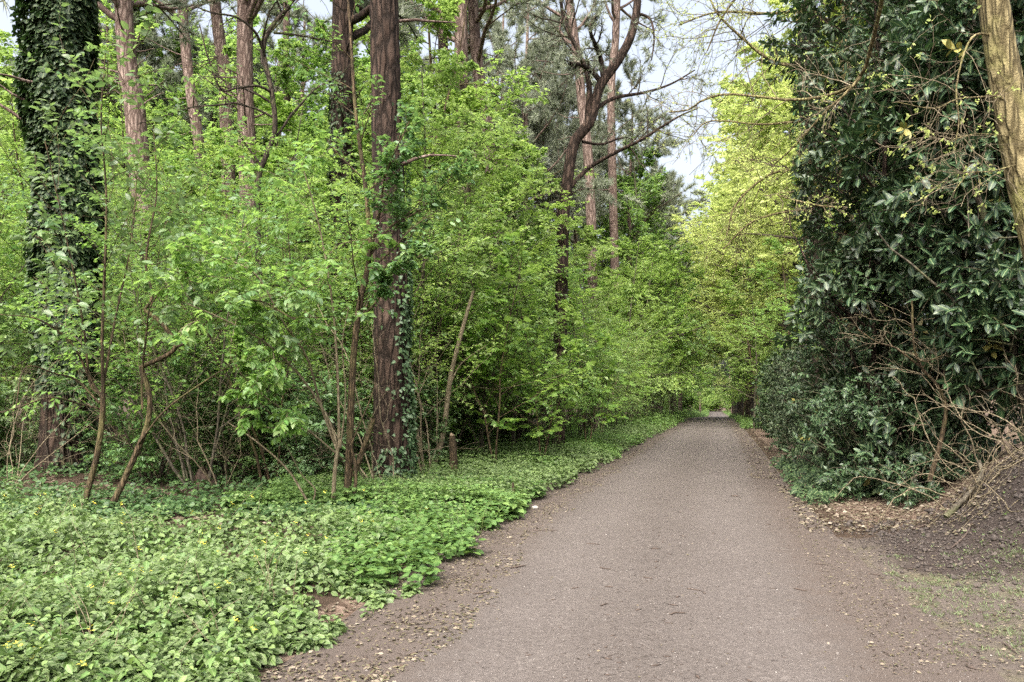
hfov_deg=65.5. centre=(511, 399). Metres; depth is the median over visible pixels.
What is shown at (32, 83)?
pine tree
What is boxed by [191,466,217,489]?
rotten stump
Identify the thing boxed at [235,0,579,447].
hornbeam tree
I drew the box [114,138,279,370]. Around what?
hornbeam tree
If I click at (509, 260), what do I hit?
understorey shrub
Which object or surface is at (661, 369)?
understorey shrub
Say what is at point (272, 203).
hornbeam tree
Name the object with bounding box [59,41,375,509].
elder shrub
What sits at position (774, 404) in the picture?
ivy bush
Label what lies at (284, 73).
hornbeam tree
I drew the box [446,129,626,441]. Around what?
hornbeam tree
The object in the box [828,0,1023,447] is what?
laurel bush
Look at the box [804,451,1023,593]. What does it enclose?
soil clods
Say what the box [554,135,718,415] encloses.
broadleaf tree
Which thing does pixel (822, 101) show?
beech tree
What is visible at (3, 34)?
hornbeam tree
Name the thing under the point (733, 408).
beech tree
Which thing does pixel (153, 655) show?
mixed herbs
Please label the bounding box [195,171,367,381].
understorey shrub
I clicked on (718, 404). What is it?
thicket
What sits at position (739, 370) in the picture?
hornbeam tree
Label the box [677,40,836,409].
beech tree
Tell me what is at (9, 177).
understorey shrub
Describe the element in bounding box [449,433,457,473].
broken stump
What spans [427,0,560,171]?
pine tree
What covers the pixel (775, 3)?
beech tree
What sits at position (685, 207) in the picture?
pine tree
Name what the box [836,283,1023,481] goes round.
dead sapling
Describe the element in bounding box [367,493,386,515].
garlic mustard
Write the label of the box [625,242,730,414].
hornbeam tree
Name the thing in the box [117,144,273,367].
hornbeam tree
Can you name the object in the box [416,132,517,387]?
hornbeam tree
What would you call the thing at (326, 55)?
broadleaf tree
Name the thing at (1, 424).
shrub
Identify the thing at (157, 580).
dead stalks
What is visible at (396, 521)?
garlic mustard
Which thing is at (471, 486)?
garlic mustard
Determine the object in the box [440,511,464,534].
garlic mustard
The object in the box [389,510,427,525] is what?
garlic mustard
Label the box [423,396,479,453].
shrub
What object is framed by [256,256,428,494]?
bare shrub
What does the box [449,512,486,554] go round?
garlic mustard
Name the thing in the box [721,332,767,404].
hornbeam tree
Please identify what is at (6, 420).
shrub
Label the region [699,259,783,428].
hornbeam tree
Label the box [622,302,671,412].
hornbeam tree
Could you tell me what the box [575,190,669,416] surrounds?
broadleaf tree
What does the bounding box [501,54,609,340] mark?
pine tree
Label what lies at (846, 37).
laurel bush
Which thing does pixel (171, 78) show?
pine tree
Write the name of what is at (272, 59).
broadleaf tree
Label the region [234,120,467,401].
hornbeam tree
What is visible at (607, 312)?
hornbeam tree
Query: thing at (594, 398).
hornbeam tree
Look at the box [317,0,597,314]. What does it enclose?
hornbeam tree
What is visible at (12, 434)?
bare shrub
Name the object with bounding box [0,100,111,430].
hornbeam tree
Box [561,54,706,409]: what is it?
pine tree
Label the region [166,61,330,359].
hornbeam tree
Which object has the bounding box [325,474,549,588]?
mustard undergrowth
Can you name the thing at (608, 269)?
hornbeam tree
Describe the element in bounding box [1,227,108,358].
understorey shrub
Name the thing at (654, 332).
hornbeam tree
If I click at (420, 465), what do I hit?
bare shrub
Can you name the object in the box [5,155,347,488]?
understorey shrub
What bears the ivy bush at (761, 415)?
on the ground at (976, 599)
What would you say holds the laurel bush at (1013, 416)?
on the ground at (976, 599)
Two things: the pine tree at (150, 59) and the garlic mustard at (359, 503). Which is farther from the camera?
the pine tree at (150, 59)
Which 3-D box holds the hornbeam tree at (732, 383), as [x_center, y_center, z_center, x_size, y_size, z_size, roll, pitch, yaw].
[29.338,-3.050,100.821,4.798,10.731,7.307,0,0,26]
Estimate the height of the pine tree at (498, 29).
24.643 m
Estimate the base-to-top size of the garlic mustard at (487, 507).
0.495 m
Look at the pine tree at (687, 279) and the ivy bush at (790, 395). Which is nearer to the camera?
the ivy bush at (790, 395)
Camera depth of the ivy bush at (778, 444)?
17.68 m
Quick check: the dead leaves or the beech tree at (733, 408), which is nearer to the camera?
the dead leaves
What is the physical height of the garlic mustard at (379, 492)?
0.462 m
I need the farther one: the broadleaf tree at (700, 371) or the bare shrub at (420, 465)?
the broadleaf tree at (700, 371)
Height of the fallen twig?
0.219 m
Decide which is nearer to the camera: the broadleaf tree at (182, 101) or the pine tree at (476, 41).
the pine tree at (476, 41)
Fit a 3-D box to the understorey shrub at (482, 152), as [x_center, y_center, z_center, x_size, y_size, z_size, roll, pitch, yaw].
[-1.885,-2.765,17.747,5.971,8.543,6.494,0,0,-43]
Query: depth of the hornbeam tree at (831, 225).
24.87 m
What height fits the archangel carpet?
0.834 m
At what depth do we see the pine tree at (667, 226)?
77.52 m
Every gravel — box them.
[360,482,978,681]
[430,488,1021,681]
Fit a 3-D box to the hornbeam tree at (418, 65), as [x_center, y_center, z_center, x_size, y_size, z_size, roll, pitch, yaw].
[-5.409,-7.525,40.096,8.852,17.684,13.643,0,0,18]
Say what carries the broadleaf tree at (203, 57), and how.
on the ground at (976, 599)
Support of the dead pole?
on the ground at (976, 599)
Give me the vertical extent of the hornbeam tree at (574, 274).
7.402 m
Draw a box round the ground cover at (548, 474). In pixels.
[292,420,665,498]
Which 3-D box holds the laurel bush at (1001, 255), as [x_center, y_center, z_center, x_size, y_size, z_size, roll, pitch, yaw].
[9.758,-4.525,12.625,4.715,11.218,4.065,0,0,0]
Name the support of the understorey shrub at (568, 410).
on the ground at (976, 599)
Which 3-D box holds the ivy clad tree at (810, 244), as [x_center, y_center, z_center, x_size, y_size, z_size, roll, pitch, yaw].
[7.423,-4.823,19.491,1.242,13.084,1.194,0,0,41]
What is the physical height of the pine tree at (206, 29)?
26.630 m
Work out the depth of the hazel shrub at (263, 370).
9.76 m
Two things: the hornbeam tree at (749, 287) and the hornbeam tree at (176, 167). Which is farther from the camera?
the hornbeam tree at (749, 287)
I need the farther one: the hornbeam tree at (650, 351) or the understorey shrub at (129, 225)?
the hornbeam tree at (650, 351)
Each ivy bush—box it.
[750,345,802,435]
[751,350,784,427]
[759,343,807,442]
[761,344,810,444]
[767,315,928,467]
[768,326,859,460]
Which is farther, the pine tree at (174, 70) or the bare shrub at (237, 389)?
the pine tree at (174, 70)
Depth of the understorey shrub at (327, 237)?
15.90 m
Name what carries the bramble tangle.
on the ground at (976, 599)
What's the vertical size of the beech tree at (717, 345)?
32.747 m
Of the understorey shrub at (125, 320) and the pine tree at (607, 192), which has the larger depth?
the pine tree at (607, 192)
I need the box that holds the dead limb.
[943,460,983,518]
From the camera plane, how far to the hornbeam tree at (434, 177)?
22.64 m
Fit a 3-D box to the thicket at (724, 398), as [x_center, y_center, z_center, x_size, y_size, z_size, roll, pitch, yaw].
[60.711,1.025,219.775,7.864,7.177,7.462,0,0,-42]
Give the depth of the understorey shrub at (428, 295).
24.00 m
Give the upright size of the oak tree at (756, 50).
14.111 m
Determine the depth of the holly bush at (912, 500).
11.55 m
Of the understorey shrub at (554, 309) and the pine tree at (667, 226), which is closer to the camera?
the understorey shrub at (554, 309)
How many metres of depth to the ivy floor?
11.34 m
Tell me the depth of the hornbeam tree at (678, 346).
61.50 m
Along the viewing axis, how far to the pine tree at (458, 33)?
23.84 m
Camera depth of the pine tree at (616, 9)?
51.79 m
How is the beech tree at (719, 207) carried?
on the ground at (976, 599)
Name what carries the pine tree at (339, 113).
on the ground at (976, 599)
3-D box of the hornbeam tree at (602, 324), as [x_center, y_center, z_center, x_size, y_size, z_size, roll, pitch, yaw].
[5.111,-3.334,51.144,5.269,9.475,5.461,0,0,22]
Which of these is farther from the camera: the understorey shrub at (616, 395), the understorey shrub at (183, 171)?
the understorey shrub at (616, 395)
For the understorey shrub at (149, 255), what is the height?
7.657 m
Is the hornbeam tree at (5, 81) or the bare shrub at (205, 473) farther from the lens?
the hornbeam tree at (5, 81)
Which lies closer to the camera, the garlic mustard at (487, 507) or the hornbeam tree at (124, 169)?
the garlic mustard at (487, 507)
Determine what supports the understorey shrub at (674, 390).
on the ground at (976, 599)
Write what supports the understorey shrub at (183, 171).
on the ground at (976, 599)
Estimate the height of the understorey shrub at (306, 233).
7.528 m
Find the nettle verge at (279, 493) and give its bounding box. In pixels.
[220,418,654,519]
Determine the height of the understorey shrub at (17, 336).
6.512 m
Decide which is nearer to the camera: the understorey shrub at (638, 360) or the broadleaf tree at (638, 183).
the understorey shrub at (638, 360)
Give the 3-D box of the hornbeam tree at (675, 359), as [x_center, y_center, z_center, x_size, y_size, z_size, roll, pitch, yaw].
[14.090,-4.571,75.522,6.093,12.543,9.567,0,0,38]
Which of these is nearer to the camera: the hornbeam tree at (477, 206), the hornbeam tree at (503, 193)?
the hornbeam tree at (503, 193)
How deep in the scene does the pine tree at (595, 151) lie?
54.92 m
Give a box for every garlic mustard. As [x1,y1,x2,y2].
[356,485,397,506]
[366,487,385,501]
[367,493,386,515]
[373,482,384,506]
[373,512,402,537]
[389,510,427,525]
[397,492,428,523]
[403,501,427,538]
[419,510,464,528]
[429,494,451,523]
[432,518,470,554]
[434,524,462,543]
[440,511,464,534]
[441,492,492,535]
[446,521,467,544]
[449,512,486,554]
[450,473,474,484]
[460,479,478,495]
[479,496,505,517]
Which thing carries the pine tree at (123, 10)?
on the ground at (976, 599)
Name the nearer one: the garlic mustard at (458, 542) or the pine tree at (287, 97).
the garlic mustard at (458, 542)
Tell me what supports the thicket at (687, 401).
on the ground at (976, 599)
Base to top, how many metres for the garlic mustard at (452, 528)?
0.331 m
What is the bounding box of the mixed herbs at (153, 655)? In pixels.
[0,460,462,681]
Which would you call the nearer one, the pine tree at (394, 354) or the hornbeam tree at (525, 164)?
the pine tree at (394, 354)
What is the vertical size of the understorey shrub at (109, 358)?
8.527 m
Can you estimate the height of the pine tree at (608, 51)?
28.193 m
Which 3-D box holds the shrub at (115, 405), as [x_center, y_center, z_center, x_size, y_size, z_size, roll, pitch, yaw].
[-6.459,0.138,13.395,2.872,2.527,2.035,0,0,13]
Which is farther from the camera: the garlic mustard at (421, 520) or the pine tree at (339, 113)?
the pine tree at (339, 113)
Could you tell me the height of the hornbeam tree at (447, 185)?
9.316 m
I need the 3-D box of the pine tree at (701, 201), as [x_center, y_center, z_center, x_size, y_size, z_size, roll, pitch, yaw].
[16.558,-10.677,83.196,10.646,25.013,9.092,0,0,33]
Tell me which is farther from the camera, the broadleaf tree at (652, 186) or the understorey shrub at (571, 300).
the broadleaf tree at (652, 186)
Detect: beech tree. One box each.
[638,33,833,352]
[651,60,802,408]
[665,70,803,418]
[676,146,779,414]
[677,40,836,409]
[684,198,777,414]
[685,163,778,352]
[687,0,879,311]
[689,317,794,365]
[690,66,796,325]
[690,168,776,416]
[694,186,794,402]
[702,349,728,393]
[708,0,896,312]
[734,22,1016,328]
[739,37,981,362]
[772,10,1009,307]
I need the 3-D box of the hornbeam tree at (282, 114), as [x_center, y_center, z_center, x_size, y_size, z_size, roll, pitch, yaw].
[-4.939,-2.925,18.984,6.465,8.608,4.752,0,0,-36]
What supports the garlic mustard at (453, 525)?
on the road
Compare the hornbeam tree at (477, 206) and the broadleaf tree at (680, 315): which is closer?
the hornbeam tree at (477, 206)
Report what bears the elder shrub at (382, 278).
on the ground at (976, 599)
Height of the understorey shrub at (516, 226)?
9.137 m
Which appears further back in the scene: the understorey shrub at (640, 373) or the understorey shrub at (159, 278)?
the understorey shrub at (640, 373)
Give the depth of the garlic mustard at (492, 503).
10.19 m
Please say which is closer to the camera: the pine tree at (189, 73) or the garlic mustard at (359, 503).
the garlic mustard at (359, 503)
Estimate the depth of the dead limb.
9.59 m
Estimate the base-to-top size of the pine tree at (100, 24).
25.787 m
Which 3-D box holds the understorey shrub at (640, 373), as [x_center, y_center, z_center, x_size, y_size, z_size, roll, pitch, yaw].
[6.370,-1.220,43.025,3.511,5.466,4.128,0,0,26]
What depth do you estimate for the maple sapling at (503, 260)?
17.39 m
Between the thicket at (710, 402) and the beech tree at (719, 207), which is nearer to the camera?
the beech tree at (719, 207)
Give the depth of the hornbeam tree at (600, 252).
32.14 m
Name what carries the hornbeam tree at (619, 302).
on the ground at (976, 599)
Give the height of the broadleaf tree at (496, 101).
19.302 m
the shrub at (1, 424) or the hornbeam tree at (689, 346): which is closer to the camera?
the shrub at (1, 424)
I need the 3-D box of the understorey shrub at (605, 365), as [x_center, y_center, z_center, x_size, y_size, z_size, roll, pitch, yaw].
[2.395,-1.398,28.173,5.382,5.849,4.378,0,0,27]
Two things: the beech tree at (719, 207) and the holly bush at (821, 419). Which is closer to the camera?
the holly bush at (821, 419)
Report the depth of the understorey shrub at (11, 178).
28.90 m
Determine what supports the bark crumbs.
on the ground at (976, 599)
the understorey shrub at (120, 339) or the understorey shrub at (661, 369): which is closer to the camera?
the understorey shrub at (120, 339)
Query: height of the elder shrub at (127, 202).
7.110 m
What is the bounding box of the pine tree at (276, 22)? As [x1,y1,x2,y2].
[115,0,368,469]
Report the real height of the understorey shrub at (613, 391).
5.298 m
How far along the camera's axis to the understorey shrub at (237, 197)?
13.17 m
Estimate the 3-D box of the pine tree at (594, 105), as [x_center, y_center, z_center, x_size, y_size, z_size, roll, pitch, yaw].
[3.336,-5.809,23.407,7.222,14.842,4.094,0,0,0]
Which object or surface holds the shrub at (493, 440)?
on the ground at (976, 599)
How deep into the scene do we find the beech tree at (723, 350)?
94.84 m
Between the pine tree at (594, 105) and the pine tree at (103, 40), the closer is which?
the pine tree at (594, 105)
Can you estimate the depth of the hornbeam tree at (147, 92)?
34.33 m
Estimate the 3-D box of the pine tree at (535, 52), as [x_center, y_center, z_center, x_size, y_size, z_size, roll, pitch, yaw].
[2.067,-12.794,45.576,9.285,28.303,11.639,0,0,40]
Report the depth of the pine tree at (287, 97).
37.87 m
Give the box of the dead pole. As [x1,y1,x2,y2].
[431,290,485,466]
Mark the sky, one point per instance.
(317, 7)
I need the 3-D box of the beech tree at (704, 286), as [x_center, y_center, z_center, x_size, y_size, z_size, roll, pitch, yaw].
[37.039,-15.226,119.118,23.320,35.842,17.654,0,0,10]
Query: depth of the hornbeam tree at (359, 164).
35.44 m
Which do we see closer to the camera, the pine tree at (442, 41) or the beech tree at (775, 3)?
the pine tree at (442, 41)
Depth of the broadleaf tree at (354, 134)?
40.15 m
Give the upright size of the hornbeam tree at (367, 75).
14.928 m
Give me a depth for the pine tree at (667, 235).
73.18 m
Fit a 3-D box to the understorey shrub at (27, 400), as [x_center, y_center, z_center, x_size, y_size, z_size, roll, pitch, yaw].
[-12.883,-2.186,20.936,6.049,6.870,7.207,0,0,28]
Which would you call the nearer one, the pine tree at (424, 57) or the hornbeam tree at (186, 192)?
the hornbeam tree at (186, 192)
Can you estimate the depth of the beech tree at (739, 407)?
88.12 m
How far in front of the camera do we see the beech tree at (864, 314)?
63.39 m
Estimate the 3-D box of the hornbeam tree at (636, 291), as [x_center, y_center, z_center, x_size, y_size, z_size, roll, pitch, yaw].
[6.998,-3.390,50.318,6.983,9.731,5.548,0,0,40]
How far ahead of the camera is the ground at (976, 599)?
8.00 m
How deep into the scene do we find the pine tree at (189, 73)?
32.84 m
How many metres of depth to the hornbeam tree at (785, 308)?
32.88 m
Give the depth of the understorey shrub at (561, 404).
21.05 m
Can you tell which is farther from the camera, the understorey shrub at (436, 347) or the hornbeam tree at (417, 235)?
the hornbeam tree at (417, 235)
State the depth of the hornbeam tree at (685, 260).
61.05 m
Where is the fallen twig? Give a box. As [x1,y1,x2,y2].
[951,523,971,548]
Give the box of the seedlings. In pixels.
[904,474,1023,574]
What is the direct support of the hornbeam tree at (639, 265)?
on the ground at (976, 599)
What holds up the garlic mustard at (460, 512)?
on the ground at (976, 599)
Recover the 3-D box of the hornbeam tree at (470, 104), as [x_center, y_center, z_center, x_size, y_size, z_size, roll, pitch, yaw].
[-0.885,-3.404,21.545,5.383,9.810,7.154,0,0,40]
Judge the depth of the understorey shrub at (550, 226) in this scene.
32.38 m
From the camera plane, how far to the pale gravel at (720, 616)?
5.83 m
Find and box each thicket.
[664,375,712,411]
[693,397,708,411]
[694,398,712,410]
[708,395,717,411]
[713,395,725,411]
[717,396,731,411]
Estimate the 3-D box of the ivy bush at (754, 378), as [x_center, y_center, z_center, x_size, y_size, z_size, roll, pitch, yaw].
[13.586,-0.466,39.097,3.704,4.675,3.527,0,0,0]
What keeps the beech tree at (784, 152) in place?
on the ground at (976, 599)
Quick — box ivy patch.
[769,456,877,504]
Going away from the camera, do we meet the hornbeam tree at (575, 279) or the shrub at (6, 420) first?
the shrub at (6, 420)
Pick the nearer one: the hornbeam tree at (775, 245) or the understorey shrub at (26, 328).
the understorey shrub at (26, 328)
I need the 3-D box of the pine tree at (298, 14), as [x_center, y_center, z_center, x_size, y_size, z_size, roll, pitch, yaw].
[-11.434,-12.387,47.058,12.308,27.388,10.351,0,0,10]
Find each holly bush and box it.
[778,318,999,500]
[885,467,945,509]
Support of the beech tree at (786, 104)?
on the ground at (976, 599)
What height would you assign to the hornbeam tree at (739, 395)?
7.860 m
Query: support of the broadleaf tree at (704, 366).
on the ground at (976, 599)
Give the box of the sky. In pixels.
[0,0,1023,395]
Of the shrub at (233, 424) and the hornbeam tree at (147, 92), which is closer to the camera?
the shrub at (233, 424)
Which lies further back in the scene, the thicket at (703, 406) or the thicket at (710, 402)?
the thicket at (710, 402)
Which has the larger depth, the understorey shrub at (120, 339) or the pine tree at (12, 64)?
the pine tree at (12, 64)
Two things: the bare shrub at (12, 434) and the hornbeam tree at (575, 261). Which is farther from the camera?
the hornbeam tree at (575, 261)
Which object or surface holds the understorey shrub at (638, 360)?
on the ground at (976, 599)
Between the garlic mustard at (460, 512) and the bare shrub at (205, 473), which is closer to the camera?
the garlic mustard at (460, 512)
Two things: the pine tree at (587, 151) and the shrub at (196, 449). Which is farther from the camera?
the pine tree at (587, 151)
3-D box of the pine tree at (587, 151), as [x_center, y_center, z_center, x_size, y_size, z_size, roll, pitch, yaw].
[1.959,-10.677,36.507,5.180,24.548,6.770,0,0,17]
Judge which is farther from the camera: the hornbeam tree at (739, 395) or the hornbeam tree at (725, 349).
the hornbeam tree at (725, 349)
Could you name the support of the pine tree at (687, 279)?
on the ground at (976, 599)
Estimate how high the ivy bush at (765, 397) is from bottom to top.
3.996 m
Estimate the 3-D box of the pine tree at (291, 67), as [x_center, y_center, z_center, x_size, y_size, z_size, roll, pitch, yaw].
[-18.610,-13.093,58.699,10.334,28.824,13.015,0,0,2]
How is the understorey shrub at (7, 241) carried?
on the ground at (976, 599)
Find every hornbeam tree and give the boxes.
[0,29,29,426]
[0,38,163,422]
[0,46,142,384]
[0,90,149,385]
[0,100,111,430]
[88,158,236,448]
[90,113,188,422]
[100,65,222,425]
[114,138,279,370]
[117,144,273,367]
[123,117,265,429]
[161,37,357,348]
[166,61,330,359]
[169,91,435,458]
[221,163,325,369]
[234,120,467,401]
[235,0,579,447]
[267,47,555,458]
[271,63,454,362]
[277,90,426,406]
[289,115,369,422]
[313,61,483,357]
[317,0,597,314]
[353,161,450,371]
[359,168,502,411]
[368,150,587,452]
[405,86,613,446]
[415,162,529,416]
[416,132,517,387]
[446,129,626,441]
[446,186,615,447]
[469,217,607,440]
[485,240,605,432]
[507,229,646,433]
[539,216,650,426]
[546,219,652,426]
[575,277,658,423]
[577,277,626,415]
[579,266,666,413]
[579,274,650,414]
[586,239,698,419]
[588,235,682,421]
[608,267,680,399]
[622,287,684,415]
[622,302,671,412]
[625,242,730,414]
[625,246,717,417]
[635,275,703,397]
[644,253,719,413]
[658,289,697,402]
[690,367,711,411]
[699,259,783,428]
[701,262,781,417]
[708,337,745,414]
[718,305,779,418]
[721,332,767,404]
[723,354,745,405]
[725,311,783,402]
[726,235,808,351]
[777,272,830,349]
[781,181,880,369]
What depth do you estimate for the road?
6.30 m
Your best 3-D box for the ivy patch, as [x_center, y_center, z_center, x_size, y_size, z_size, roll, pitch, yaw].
[6.278,1.491,15.903,1.920,0.280,8.984,0,0,15]
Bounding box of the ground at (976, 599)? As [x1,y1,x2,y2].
[0,397,1023,681]
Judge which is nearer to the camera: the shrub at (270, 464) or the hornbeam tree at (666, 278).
the shrub at (270, 464)
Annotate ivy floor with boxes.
[0,433,593,523]
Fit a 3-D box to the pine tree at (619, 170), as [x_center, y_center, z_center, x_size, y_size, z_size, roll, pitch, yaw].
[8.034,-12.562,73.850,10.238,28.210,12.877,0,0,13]
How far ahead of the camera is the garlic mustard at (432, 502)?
9.21 m
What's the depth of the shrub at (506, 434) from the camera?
23.74 m
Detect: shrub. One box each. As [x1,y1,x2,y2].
[0,0,241,505]
[0,116,36,391]
[0,132,165,424]
[0,148,239,443]
[0,150,183,419]
[0,158,142,444]
[0,169,118,396]
[0,194,131,415]
[0,194,136,455]
[0,321,114,483]
[0,369,40,468]
[0,381,14,459]
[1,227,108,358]
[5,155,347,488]
[11,106,452,485]
[11,297,189,480]
[16,227,173,428]
[18,166,219,441]
[45,342,220,482]
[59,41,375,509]
[96,322,251,491]
[98,131,326,467]
[99,201,188,410]
[105,195,309,439]
[107,185,231,354]
[133,127,403,503]
[134,342,232,464]
[135,131,405,453]
[142,110,459,475]
[166,362,296,455]
[169,339,333,479]
[171,272,371,474]
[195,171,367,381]
[204,193,359,378]
[241,336,373,478]
[249,119,594,459]
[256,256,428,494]
[264,116,504,464]
[265,0,479,493]
[266,358,373,478]
[271,144,505,469]
[302,79,612,426]
[318,321,482,476]
[324,202,494,381]
[343,359,462,463]
[353,181,523,442]
[359,205,551,456]
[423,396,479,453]
[437,374,507,453]
[453,241,600,434]
[470,229,616,415]
[481,158,589,342]
[481,372,548,448]
[492,305,607,453]
[527,298,630,436]
[532,286,659,436]
[575,306,649,432]
[575,342,648,428]
[603,330,660,431]
[607,316,656,420]
[615,327,659,418]
[623,343,675,416]
[638,338,690,419]
[651,339,696,415]
[652,347,692,413]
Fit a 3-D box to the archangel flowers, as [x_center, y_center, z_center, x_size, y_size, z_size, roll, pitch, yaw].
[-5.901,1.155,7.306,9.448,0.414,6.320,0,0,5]
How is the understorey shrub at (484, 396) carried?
on the ground at (976, 599)
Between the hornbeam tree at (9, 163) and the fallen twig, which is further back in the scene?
the hornbeam tree at (9, 163)
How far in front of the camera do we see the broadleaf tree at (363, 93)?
43.49 m
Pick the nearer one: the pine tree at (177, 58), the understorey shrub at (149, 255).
the understorey shrub at (149, 255)
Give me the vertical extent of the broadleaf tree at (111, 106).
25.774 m
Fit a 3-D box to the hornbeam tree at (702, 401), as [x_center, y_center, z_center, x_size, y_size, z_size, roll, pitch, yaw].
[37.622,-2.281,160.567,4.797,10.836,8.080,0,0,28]
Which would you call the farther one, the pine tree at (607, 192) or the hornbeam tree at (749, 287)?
the pine tree at (607, 192)
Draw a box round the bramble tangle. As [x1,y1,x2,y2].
[834,337,1023,532]
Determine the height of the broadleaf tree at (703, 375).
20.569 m
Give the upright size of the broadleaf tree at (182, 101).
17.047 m
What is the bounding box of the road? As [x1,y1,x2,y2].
[260,411,1006,681]
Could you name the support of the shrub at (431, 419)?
on the ground at (976, 599)
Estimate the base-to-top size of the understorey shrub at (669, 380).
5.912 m
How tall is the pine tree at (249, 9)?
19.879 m
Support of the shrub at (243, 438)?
on the ground at (976, 599)
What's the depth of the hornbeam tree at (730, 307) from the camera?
51.34 m
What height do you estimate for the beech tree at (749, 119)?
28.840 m
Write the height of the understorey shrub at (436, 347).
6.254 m
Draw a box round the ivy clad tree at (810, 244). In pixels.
[790,0,837,463]
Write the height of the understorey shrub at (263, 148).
6.992 m
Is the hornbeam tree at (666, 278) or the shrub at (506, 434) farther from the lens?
the hornbeam tree at (666, 278)
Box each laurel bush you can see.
[758,0,1022,496]
[782,0,1013,446]
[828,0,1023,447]
[847,2,1021,452]
[978,7,1023,411]
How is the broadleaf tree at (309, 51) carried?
on the ground at (976, 599)
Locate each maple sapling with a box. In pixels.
[428,225,589,464]
[478,279,595,456]
[548,273,647,441]
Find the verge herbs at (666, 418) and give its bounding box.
[565,407,768,431]
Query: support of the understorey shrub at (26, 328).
on the ground at (976, 599)
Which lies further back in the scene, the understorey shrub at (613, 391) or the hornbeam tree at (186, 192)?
the understorey shrub at (613, 391)
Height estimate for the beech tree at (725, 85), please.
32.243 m
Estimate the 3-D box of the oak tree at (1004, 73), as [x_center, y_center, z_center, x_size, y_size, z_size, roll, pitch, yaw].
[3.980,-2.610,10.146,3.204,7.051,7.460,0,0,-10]
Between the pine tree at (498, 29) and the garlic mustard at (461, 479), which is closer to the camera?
the garlic mustard at (461, 479)
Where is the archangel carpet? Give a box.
[0,467,500,681]
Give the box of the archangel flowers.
[2,489,378,665]
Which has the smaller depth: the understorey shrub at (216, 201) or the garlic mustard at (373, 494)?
the garlic mustard at (373, 494)
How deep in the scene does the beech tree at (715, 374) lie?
318.38 m
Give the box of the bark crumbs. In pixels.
[318,454,1023,681]
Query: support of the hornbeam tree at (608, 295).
on the ground at (976, 599)
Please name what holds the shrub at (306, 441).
on the ground at (976, 599)
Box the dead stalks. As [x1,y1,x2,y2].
[0,480,296,681]
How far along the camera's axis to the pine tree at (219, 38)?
34.77 m
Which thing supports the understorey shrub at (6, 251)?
on the ground at (976, 599)
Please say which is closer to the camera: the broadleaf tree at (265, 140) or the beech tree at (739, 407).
the broadleaf tree at (265, 140)
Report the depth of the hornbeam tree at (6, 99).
32.21 m
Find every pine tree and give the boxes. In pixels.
[0,0,110,473]
[0,58,22,417]
[3,2,160,196]
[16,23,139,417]
[93,0,204,184]
[94,0,208,422]
[97,0,222,435]
[104,32,186,172]
[115,0,368,469]
[117,0,263,180]
[146,0,284,427]
[149,25,234,162]
[195,0,236,426]
[195,0,299,436]
[198,0,367,179]
[254,37,316,209]
[283,1,314,237]
[293,0,434,458]
[311,6,438,114]
[363,0,458,482]
[398,0,484,442]
[400,5,469,430]
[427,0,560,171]
[436,6,556,214]
[452,0,554,438]
[470,0,645,421]
[486,35,626,415]
[499,0,614,427]
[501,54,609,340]
[502,71,620,411]
[506,0,738,449]
[520,38,630,417]
[542,120,634,406]
[554,123,649,413]
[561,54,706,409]
[597,160,688,402]
[603,0,671,413]
[621,199,689,411]
[637,164,703,411]
[642,203,703,410]
[647,181,711,410]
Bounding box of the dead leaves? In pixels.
[0,421,1023,681]
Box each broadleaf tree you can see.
[6,0,274,233]
[109,82,238,320]
[114,14,286,239]
[166,24,314,278]
[207,107,285,286]
[265,50,369,243]
[266,0,509,423]
[270,98,362,420]
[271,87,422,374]
[428,85,586,300]
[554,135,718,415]
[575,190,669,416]
[576,172,724,410]
[642,224,716,409]
[669,366,714,410]
[672,275,728,410]
[686,335,719,397]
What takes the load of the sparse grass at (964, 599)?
on the ground at (976, 599)
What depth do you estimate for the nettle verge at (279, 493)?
10.98 m
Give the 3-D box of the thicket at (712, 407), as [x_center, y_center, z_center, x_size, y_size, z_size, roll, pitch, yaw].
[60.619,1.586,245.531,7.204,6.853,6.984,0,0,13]
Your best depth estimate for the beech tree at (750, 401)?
65.69 m
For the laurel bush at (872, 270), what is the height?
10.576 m
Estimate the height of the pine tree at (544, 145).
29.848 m
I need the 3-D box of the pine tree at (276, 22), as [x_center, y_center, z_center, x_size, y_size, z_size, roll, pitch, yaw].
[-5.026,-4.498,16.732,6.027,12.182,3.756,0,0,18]
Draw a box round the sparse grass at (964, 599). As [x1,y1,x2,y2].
[880,523,1023,660]
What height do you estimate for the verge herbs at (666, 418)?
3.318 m
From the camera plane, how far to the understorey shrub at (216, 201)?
29.54 m
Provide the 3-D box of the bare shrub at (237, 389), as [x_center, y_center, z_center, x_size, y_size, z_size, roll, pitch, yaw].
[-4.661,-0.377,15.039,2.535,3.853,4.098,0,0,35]
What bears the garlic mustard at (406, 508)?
on the ground at (976, 599)
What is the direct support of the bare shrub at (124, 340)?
on the ground at (976, 599)
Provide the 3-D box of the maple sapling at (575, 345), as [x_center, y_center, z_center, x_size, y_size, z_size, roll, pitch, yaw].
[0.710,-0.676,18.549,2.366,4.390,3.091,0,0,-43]
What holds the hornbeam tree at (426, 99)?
on the ground at (976, 599)
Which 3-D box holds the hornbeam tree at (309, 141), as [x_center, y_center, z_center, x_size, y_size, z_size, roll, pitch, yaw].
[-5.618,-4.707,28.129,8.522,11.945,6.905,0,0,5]
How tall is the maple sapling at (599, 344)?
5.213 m
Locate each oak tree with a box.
[618,0,1023,260]
[634,0,860,452]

